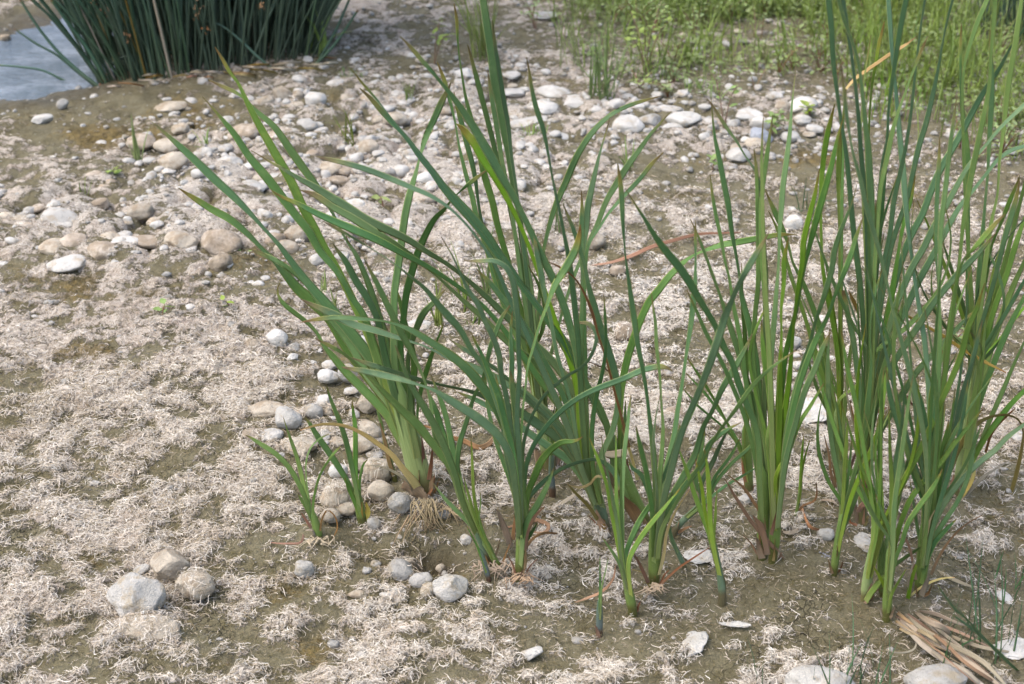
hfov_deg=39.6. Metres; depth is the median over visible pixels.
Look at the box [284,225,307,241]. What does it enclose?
stone
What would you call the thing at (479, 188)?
stone
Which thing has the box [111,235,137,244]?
stone
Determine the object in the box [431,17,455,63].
weed
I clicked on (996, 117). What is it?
grass tuft
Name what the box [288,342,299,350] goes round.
stone
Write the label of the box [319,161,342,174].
stone
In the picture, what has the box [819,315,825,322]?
stone
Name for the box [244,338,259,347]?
stone
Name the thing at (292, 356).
stone
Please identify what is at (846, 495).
cattail
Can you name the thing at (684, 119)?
stone
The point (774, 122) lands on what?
weed
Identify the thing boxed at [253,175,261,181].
stone
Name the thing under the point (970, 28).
grass tuft
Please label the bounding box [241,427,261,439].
stone
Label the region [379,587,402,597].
stone
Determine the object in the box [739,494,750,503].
stone
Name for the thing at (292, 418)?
stone
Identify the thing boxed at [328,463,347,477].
stone
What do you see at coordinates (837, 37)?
grass tuft
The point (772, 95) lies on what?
stone
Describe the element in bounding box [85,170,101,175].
stone
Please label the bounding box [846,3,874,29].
weed
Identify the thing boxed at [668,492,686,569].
cattail shoot
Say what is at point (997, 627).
grass tuft
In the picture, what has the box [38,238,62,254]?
stone
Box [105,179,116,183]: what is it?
stone
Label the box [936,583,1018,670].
broad grass blade
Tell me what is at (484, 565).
cattail shoot
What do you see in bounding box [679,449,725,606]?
cattail shoot
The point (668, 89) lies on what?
weed
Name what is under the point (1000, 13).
weed
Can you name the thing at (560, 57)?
grass tuft
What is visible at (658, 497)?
cattail
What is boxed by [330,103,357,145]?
grass sprout
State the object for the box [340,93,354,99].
stone
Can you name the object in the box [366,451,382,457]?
stone
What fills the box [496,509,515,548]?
dead shoot
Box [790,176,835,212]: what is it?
grass sprout
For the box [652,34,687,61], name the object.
weed
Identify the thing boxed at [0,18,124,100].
water
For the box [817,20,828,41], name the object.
weed
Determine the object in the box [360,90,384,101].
stone
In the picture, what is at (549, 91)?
stone
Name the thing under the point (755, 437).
cattail
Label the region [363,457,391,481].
stone
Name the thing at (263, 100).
stone
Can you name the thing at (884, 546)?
cattail shoot
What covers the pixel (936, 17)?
grass
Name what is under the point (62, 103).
stone
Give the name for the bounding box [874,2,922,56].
grass tuft
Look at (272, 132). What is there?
stone
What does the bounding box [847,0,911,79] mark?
grass tuft
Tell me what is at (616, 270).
stone
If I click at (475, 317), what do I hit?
grass sprout
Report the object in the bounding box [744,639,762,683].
grass tuft
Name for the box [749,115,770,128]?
stone
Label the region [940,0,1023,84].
grass tuft
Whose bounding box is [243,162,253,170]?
stone
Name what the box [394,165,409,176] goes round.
stone
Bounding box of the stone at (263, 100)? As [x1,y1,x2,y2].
[255,95,273,104]
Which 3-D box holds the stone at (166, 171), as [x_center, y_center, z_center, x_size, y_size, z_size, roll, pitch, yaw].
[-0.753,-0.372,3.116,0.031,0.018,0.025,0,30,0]
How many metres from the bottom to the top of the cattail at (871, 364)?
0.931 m
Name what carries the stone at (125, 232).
on the ground at (60, 140)
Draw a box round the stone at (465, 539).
[460,534,471,544]
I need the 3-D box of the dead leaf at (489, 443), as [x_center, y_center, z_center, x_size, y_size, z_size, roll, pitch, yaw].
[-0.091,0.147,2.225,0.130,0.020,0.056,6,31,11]
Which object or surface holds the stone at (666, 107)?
on the ground at (60, 140)
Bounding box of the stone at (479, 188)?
[472,186,481,193]
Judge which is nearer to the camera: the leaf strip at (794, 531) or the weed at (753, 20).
the leaf strip at (794, 531)
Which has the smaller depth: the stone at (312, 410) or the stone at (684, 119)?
the stone at (312, 410)
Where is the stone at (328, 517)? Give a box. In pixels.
[319,508,340,522]
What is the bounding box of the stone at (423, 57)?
[415,56,427,63]
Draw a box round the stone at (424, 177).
[416,172,433,182]
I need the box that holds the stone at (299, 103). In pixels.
[285,101,303,106]
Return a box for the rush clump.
[0,0,358,87]
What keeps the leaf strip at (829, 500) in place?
on the ground at (60, 140)
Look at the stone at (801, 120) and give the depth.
3.38 m
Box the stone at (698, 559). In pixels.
[684,549,712,563]
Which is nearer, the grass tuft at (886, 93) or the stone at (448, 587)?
the stone at (448, 587)
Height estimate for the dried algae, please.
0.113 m
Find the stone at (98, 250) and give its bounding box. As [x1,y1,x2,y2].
[87,241,114,259]
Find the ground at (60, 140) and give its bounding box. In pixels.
[0,0,1023,683]
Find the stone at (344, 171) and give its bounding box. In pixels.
[338,166,350,175]
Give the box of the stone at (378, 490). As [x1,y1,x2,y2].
[367,480,393,501]
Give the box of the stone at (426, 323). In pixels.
[408,319,430,329]
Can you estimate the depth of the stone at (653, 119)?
3.36 m
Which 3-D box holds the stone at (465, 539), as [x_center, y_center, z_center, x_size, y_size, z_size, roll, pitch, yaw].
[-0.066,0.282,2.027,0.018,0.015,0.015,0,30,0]
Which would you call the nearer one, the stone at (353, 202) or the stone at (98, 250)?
the stone at (98, 250)
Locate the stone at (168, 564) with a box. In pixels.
[150,548,189,581]
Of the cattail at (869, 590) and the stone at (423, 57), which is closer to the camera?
the cattail at (869, 590)
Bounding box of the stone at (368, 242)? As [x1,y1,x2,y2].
[366,240,374,245]
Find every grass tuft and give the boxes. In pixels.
[304,1,351,56]
[335,64,364,77]
[402,79,416,99]
[444,0,510,60]
[517,122,548,137]
[535,2,598,50]
[543,0,614,70]
[566,14,641,100]
[570,0,600,16]
[574,0,612,26]
[596,4,634,41]
[632,38,679,82]
[654,0,724,27]
[682,61,728,101]
[710,0,772,36]
[721,0,764,22]
[741,30,780,73]
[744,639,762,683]
[764,0,810,15]
[764,0,849,72]
[804,0,896,75]
[813,593,896,683]
[815,18,856,62]
[820,13,867,73]
[846,31,926,122]
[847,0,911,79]
[848,0,923,42]
[851,42,906,83]
[852,0,944,85]
[857,46,891,80]
[861,23,923,95]
[864,0,921,54]
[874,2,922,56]
[897,56,1002,124]
[900,38,958,86]
[901,61,965,120]
[918,41,996,93]
[930,7,1008,61]
[930,608,980,666]
[934,0,1000,58]
[936,532,1023,670]
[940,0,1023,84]
[940,95,986,144]
[944,0,990,29]
[950,0,973,21]
[953,1,997,54]
[965,0,1023,44]
[974,74,1018,135]
[984,0,1023,58]
[994,74,1023,129]
[995,550,1023,603]
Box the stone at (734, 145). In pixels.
[730,143,745,148]
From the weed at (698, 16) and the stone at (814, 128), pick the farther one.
the weed at (698, 16)
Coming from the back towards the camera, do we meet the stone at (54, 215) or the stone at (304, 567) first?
the stone at (54, 215)
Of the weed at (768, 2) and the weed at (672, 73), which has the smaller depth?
the weed at (672, 73)
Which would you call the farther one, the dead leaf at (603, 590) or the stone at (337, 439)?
the stone at (337, 439)
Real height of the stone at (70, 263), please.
0.024 m
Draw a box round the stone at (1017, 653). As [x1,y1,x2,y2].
[993,637,1023,659]
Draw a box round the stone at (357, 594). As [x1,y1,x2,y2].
[347,589,367,598]
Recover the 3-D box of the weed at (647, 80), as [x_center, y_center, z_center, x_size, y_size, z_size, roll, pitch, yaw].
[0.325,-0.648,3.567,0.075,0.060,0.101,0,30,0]
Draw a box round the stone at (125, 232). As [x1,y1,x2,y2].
[118,230,132,235]
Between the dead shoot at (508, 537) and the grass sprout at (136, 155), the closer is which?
the dead shoot at (508, 537)
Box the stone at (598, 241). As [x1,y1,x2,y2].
[587,232,605,249]
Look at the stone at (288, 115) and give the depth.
3.40 m
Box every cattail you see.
[150,47,485,548]
[251,36,663,532]
[301,221,671,588]
[350,68,795,525]
[364,259,509,565]
[437,0,670,471]
[617,162,795,598]
[625,98,769,560]
[671,430,754,536]
[683,263,755,492]
[724,65,863,564]
[765,38,914,491]
[805,0,1023,526]
[806,283,984,603]
[816,294,903,576]
[841,0,1023,599]
[841,375,983,622]
[911,0,1023,497]
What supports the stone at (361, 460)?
on the ground at (60, 140)
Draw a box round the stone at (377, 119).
[372,116,382,123]
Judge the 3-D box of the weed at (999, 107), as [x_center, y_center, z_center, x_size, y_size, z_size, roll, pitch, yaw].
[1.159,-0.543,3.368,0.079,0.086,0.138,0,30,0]
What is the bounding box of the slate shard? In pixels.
[750,127,772,142]
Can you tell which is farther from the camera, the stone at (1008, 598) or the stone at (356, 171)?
the stone at (356, 171)
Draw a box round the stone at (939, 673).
[903,663,967,683]
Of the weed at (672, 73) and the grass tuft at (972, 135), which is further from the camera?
the weed at (672, 73)
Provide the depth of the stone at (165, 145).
3.23 m
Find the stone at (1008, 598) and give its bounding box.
[996,589,1014,604]
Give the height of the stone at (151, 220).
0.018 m
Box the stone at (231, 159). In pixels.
[218,156,242,164]
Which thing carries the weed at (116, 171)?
on the ground at (60, 140)
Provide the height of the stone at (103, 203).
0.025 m
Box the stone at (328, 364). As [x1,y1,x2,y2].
[321,360,336,369]
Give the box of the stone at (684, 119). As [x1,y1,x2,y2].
[665,111,701,127]
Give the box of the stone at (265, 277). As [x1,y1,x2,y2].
[260,275,270,280]
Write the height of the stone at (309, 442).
0.022 m
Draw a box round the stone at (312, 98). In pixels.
[304,92,326,104]
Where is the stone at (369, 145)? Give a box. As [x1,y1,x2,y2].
[355,139,378,152]
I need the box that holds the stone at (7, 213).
[0,212,15,217]
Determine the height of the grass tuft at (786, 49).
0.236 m
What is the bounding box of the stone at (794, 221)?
[784,214,802,230]
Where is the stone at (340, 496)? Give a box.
[320,485,349,508]
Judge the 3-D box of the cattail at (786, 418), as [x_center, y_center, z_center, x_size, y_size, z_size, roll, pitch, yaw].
[0.338,0.016,1.810,0.129,0.700,0.201,0,30,0]
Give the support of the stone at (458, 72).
on the ground at (60, 140)
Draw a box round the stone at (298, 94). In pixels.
[292,90,304,97]
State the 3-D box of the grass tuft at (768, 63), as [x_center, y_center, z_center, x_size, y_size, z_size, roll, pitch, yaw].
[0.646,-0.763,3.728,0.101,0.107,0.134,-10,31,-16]
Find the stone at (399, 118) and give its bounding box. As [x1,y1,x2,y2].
[383,112,407,125]
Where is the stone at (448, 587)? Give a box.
[432,574,468,602]
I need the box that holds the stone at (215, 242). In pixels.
[201,229,242,255]
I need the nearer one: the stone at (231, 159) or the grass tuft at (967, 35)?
the stone at (231, 159)
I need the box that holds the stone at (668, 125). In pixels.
[662,123,683,128]
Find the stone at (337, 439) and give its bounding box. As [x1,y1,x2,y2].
[329,436,343,445]
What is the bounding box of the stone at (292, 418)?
[275,406,301,429]
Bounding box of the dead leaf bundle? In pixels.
[886,610,1008,683]
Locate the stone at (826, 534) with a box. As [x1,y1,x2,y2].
[817,528,834,540]
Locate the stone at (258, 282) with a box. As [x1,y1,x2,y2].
[252,280,264,285]
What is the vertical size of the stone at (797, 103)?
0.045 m
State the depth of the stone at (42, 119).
3.38 m
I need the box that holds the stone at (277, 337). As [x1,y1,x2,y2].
[265,329,287,347]
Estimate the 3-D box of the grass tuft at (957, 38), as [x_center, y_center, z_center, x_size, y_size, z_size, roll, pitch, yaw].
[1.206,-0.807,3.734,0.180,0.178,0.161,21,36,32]
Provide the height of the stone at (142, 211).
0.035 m
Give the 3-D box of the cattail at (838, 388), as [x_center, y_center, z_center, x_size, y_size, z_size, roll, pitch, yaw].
[0.422,-0.056,1.922,0.176,0.695,0.127,0,30,0]
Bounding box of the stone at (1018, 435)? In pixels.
[1011,431,1021,441]
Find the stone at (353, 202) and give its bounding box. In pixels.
[346,198,364,206]
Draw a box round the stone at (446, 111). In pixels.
[440,106,451,116]
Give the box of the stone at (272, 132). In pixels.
[269,127,291,139]
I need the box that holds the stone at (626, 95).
[622,93,633,98]
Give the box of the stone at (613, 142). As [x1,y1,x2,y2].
[610,139,618,144]
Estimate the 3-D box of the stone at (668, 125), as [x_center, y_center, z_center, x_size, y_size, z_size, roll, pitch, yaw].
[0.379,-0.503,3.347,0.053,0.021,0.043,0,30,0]
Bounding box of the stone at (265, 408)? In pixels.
[247,400,283,417]
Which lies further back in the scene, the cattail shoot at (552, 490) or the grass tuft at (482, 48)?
the grass tuft at (482, 48)
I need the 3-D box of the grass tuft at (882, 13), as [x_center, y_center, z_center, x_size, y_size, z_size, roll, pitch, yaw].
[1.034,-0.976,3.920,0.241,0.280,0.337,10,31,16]
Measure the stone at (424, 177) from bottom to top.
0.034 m
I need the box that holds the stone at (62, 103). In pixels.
[56,98,68,109]
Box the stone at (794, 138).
[780,131,798,142]
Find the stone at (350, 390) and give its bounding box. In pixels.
[343,387,357,394]
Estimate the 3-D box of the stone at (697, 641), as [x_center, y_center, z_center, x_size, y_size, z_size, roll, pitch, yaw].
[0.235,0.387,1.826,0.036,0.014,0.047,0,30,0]
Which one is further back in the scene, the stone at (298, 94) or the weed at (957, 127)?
the stone at (298, 94)
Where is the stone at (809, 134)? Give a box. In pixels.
[802,132,815,136]
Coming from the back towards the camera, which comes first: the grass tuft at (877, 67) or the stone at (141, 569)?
the grass tuft at (877, 67)
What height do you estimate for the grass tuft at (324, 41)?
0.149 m
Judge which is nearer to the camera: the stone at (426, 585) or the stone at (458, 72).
the stone at (426, 585)
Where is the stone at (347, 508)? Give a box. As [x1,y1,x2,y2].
[336,501,354,515]
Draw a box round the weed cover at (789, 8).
[539,0,1023,159]
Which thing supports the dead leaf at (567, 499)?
on the ground at (60, 140)
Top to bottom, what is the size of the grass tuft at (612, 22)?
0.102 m
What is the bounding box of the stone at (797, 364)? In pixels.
[793,361,800,369]
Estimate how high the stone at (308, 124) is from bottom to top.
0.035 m
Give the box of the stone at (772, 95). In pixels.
[767,91,782,99]
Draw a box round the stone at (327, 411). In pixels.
[323,407,332,415]
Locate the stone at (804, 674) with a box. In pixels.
[785,665,854,683]
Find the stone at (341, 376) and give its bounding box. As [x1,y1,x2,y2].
[338,364,357,382]
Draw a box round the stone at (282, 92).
[273,86,291,100]
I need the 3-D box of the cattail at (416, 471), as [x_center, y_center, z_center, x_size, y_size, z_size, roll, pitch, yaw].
[-0.251,-0.043,1.908,0.422,0.696,0.198,4,30,8]
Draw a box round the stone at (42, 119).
[31,114,52,123]
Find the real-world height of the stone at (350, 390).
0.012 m
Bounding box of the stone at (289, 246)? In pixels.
[273,239,298,253]
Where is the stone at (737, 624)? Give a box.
[719,621,750,627]
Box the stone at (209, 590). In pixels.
[175,569,214,600]
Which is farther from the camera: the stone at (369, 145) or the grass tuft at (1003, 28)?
the grass tuft at (1003, 28)
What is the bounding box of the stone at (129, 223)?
[124,221,133,225]
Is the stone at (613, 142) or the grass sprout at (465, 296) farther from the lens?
the stone at (613, 142)
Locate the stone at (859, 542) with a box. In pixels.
[854,532,870,552]
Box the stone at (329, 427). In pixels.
[321,426,337,432]
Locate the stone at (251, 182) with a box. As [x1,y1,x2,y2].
[242,179,266,191]
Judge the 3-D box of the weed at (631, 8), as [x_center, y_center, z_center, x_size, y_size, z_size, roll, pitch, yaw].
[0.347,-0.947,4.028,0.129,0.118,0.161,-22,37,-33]
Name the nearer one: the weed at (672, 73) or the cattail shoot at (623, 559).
the cattail shoot at (623, 559)
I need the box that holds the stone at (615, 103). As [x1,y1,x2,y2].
[603,98,624,108]
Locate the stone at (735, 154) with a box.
[725,147,750,162]
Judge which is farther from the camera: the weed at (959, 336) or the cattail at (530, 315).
the weed at (959, 336)
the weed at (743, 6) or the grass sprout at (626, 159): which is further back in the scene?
the weed at (743, 6)
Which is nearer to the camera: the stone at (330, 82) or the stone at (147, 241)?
the stone at (147, 241)
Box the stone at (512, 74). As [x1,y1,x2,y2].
[503,71,520,78]
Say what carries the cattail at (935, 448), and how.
on the ground at (60, 140)
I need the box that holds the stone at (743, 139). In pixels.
[740,137,749,142]
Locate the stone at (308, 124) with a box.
[297,118,317,131]
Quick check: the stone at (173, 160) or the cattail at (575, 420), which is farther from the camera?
the stone at (173, 160)
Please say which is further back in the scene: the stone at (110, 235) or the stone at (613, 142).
the stone at (613, 142)
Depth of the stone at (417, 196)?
2.98 m
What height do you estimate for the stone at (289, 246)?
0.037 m
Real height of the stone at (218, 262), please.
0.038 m
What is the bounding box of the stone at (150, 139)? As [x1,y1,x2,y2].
[126,133,155,150]
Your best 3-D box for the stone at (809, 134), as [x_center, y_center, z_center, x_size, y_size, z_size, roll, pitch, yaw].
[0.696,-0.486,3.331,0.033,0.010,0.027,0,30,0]
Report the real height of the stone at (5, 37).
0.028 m
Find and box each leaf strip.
[783,525,804,534]
[820,499,836,503]
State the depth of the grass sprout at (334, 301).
2.54 m
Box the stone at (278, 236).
[264,232,285,243]
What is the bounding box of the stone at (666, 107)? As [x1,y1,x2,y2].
[653,105,677,111]
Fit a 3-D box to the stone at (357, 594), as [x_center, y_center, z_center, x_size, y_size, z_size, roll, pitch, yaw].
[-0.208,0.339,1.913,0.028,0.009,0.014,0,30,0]
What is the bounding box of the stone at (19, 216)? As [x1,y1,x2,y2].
[13,214,25,219]
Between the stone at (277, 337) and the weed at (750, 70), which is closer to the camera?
the stone at (277, 337)
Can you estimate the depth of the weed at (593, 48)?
3.78 m
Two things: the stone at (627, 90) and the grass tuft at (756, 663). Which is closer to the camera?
the grass tuft at (756, 663)
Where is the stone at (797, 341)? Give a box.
[794,336,801,348]
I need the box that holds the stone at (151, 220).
[146,217,157,224]
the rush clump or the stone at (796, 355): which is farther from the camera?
the rush clump
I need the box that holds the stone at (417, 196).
[412,191,435,202]
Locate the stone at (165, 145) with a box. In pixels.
[153,138,177,152]
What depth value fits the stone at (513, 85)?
3.63 m
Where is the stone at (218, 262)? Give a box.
[208,253,232,271]
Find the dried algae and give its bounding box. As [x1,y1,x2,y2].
[0,27,1023,683]
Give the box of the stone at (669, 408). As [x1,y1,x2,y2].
[663,406,686,417]
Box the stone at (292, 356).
[287,353,297,359]
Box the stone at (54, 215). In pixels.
[39,207,76,225]
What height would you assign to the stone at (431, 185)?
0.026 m
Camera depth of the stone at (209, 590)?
1.89 m
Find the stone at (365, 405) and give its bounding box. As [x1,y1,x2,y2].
[357,392,375,413]
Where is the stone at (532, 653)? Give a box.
[521,646,542,660]
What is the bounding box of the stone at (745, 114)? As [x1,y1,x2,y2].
[735,108,762,120]
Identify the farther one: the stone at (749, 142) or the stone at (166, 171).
the stone at (749, 142)
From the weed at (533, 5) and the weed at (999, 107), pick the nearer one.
the weed at (999, 107)
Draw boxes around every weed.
[105,164,121,173]
[153,298,174,314]
[220,295,233,305]
[372,194,390,206]
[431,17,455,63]
[519,0,539,15]
[520,7,541,28]
[580,46,601,56]
[611,0,630,23]
[624,11,670,72]
[626,0,668,20]
[627,67,656,87]
[634,0,671,32]
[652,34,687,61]
[653,80,673,96]
[662,65,679,82]
[681,6,704,38]
[700,0,729,19]
[707,154,725,170]
[709,64,741,127]
[720,0,743,21]
[732,0,748,14]
[742,61,775,89]
[749,7,756,38]
[760,0,770,15]
[760,13,767,38]
[764,109,788,134]
[773,39,810,72]
[781,45,804,69]
[799,100,815,115]
[800,44,842,72]
[812,38,829,57]
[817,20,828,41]
[821,49,849,74]
[843,24,869,42]
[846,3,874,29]
[904,11,926,48]
[915,80,937,96]
[951,113,960,130]
[955,327,963,338]
[978,125,1007,157]
[994,94,1015,125]
[995,12,1023,35]
[999,25,1013,56]
[1000,121,1023,152]
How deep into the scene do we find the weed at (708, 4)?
4.07 m
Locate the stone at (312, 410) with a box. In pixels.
[305,403,322,418]
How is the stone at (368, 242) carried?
on the ground at (60, 140)
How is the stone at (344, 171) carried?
on the ground at (60, 140)
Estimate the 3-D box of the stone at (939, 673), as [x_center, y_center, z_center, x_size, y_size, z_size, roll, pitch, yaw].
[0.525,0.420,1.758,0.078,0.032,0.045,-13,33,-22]
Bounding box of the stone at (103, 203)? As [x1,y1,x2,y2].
[91,198,109,209]
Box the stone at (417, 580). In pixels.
[408,572,432,587]
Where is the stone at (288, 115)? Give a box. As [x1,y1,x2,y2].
[283,114,294,117]
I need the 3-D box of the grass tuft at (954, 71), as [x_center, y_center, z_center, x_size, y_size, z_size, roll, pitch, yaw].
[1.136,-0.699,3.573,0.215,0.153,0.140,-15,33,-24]
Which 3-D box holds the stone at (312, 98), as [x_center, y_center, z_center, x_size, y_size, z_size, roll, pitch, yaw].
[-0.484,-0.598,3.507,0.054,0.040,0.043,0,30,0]
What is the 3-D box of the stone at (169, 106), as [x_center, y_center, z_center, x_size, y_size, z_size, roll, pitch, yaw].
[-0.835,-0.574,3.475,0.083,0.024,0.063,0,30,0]
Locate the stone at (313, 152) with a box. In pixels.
[306,150,318,155]
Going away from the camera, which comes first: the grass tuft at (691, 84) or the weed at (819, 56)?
the grass tuft at (691, 84)
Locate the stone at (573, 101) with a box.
[563,94,583,108]
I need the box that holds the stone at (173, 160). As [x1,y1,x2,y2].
[159,151,188,169]
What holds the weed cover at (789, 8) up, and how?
on the ground at (60, 140)
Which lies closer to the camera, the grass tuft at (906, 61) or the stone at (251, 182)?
the stone at (251, 182)
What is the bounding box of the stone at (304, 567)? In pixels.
[294,560,313,577]
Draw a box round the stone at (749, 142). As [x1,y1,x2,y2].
[745,137,765,146]
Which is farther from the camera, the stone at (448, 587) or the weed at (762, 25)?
the weed at (762, 25)
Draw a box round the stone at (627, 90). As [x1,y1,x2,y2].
[621,87,631,92]
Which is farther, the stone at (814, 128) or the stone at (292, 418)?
the stone at (814, 128)
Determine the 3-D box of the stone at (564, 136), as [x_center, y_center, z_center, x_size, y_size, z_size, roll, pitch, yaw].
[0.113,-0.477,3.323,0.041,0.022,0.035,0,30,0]
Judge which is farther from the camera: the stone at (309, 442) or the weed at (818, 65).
the weed at (818, 65)
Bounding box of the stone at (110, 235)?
[100,231,120,238]
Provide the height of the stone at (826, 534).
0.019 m
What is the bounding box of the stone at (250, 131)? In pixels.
[227,123,259,139]
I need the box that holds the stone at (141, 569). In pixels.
[133,564,149,574]
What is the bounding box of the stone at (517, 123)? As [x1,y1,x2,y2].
[510,115,547,128]
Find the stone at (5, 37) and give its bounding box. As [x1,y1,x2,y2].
[0,34,10,40]
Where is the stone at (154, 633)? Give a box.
[116,613,179,641]
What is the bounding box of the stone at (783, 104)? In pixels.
[774,100,790,110]
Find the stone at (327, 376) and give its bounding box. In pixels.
[317,369,338,382]
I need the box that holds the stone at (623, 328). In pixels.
[614,321,632,340]
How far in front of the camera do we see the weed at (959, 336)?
2.48 m
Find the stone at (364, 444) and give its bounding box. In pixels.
[349,434,374,453]
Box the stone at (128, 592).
[106,572,165,617]
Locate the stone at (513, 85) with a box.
[508,83,517,87]
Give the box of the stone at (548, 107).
[526,100,557,114]
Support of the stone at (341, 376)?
on the ground at (60, 140)
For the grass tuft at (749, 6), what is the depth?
4.08 m
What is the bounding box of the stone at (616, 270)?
[609,265,625,275]
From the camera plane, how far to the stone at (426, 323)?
2.52 m
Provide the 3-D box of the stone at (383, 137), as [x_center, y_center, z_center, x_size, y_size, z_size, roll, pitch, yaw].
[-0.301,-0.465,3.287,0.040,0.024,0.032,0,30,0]
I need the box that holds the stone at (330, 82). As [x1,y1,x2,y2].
[326,79,344,85]
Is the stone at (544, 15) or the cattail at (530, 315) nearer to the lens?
the cattail at (530, 315)
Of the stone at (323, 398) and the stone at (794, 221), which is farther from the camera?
the stone at (794, 221)
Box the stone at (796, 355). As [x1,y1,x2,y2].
[793,352,799,357]
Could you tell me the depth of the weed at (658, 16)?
3.94 m
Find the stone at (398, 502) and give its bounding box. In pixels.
[387,492,411,513]
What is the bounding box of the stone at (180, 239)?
[163,231,198,248]
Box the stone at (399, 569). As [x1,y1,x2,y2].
[386,558,413,581]
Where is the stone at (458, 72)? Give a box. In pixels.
[454,68,471,75]
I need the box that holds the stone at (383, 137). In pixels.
[377,135,388,139]
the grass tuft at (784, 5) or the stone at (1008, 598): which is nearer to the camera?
the stone at (1008, 598)
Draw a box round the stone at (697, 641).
[682,631,708,656]
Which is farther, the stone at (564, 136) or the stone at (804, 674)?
the stone at (564, 136)
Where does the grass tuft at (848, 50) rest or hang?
on the ground at (60, 140)
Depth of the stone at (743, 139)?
3.29 m
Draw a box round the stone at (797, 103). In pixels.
[789,96,817,112]
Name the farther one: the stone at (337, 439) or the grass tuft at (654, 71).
the grass tuft at (654, 71)
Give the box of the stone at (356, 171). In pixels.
[352,163,367,173]
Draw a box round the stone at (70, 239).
[59,233,86,246]
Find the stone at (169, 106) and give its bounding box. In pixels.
[154,101,187,111]
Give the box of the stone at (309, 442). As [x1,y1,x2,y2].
[281,436,317,456]
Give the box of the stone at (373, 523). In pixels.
[367,517,380,529]
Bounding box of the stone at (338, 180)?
[329,175,348,184]
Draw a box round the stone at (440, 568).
[435,563,445,573]
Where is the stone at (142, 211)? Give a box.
[127,203,153,220]
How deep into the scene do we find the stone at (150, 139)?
3.24 m
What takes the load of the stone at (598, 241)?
on the ground at (60, 140)
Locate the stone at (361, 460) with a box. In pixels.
[358,457,365,470]
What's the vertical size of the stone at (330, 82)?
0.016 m
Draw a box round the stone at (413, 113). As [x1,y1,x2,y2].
[408,111,417,116]
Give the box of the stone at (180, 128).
[171,122,189,133]
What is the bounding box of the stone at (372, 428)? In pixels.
[359,419,381,438]
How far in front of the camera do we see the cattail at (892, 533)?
1.76 m
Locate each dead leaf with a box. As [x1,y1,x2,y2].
[424,425,492,449]
[557,490,582,504]
[575,564,615,602]
[591,232,739,265]
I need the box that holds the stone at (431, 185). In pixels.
[425,181,437,190]
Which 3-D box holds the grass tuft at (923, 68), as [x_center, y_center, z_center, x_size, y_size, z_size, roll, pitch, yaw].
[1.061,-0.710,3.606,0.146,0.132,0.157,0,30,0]
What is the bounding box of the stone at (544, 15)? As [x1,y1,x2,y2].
[534,11,556,18]
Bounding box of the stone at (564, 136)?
[561,133,567,139]
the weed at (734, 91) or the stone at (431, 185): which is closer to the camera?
the stone at (431, 185)
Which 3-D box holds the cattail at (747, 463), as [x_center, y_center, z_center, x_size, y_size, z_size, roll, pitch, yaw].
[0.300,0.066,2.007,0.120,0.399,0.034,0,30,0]
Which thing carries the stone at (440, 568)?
on the ground at (60, 140)
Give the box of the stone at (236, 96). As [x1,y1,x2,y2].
[231,90,240,97]
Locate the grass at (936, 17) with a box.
[536,0,1023,160]
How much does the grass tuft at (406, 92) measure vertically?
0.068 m
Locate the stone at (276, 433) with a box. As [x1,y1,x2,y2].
[259,428,283,440]
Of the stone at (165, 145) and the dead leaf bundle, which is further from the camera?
the stone at (165, 145)
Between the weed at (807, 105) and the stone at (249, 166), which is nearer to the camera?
the stone at (249, 166)
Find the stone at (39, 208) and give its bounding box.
[32,204,44,212]
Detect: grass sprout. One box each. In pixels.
[124,114,148,159]
[191,128,208,146]
[320,269,326,292]
[326,286,344,310]
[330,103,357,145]
[425,280,452,327]
[431,241,472,311]
[463,301,487,326]
[471,222,495,296]
[554,176,566,232]
[619,139,633,170]
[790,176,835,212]
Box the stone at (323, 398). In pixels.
[315,394,329,405]
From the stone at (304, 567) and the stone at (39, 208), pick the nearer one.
the stone at (304, 567)
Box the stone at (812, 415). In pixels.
[801,397,826,424]
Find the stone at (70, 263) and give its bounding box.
[46,254,85,272]
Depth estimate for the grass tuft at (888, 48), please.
3.63 m
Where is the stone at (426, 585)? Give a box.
[420,582,434,596]
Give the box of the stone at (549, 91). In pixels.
[536,85,570,97]
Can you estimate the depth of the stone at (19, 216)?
2.88 m
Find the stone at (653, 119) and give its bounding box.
[639,113,660,125]
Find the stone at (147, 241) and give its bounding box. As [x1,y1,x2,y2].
[136,235,156,248]
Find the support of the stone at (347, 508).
on the ground at (60, 140)
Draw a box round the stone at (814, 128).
[806,124,823,132]
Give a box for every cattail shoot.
[246,418,340,550]
[305,384,370,527]
[315,338,514,583]
[377,411,397,481]
[466,526,490,581]
[547,405,555,497]
[589,395,680,617]
[595,556,608,637]
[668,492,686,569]
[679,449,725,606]
[795,436,818,530]
[877,355,904,597]
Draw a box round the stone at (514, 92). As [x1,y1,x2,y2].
[505,88,525,96]
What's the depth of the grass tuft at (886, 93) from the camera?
3.40 m
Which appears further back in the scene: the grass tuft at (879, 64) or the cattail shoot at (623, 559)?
the grass tuft at (879, 64)
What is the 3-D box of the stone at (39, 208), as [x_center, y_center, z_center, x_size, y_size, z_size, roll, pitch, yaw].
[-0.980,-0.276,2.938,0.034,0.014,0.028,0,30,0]
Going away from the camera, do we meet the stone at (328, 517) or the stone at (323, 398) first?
the stone at (328, 517)
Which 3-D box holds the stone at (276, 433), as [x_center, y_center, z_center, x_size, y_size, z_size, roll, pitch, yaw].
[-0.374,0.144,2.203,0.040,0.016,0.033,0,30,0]
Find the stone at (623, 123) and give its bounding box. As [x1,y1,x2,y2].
[612,114,644,132]
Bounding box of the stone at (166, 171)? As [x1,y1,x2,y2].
[161,168,175,174]
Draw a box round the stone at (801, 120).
[794,115,811,125]

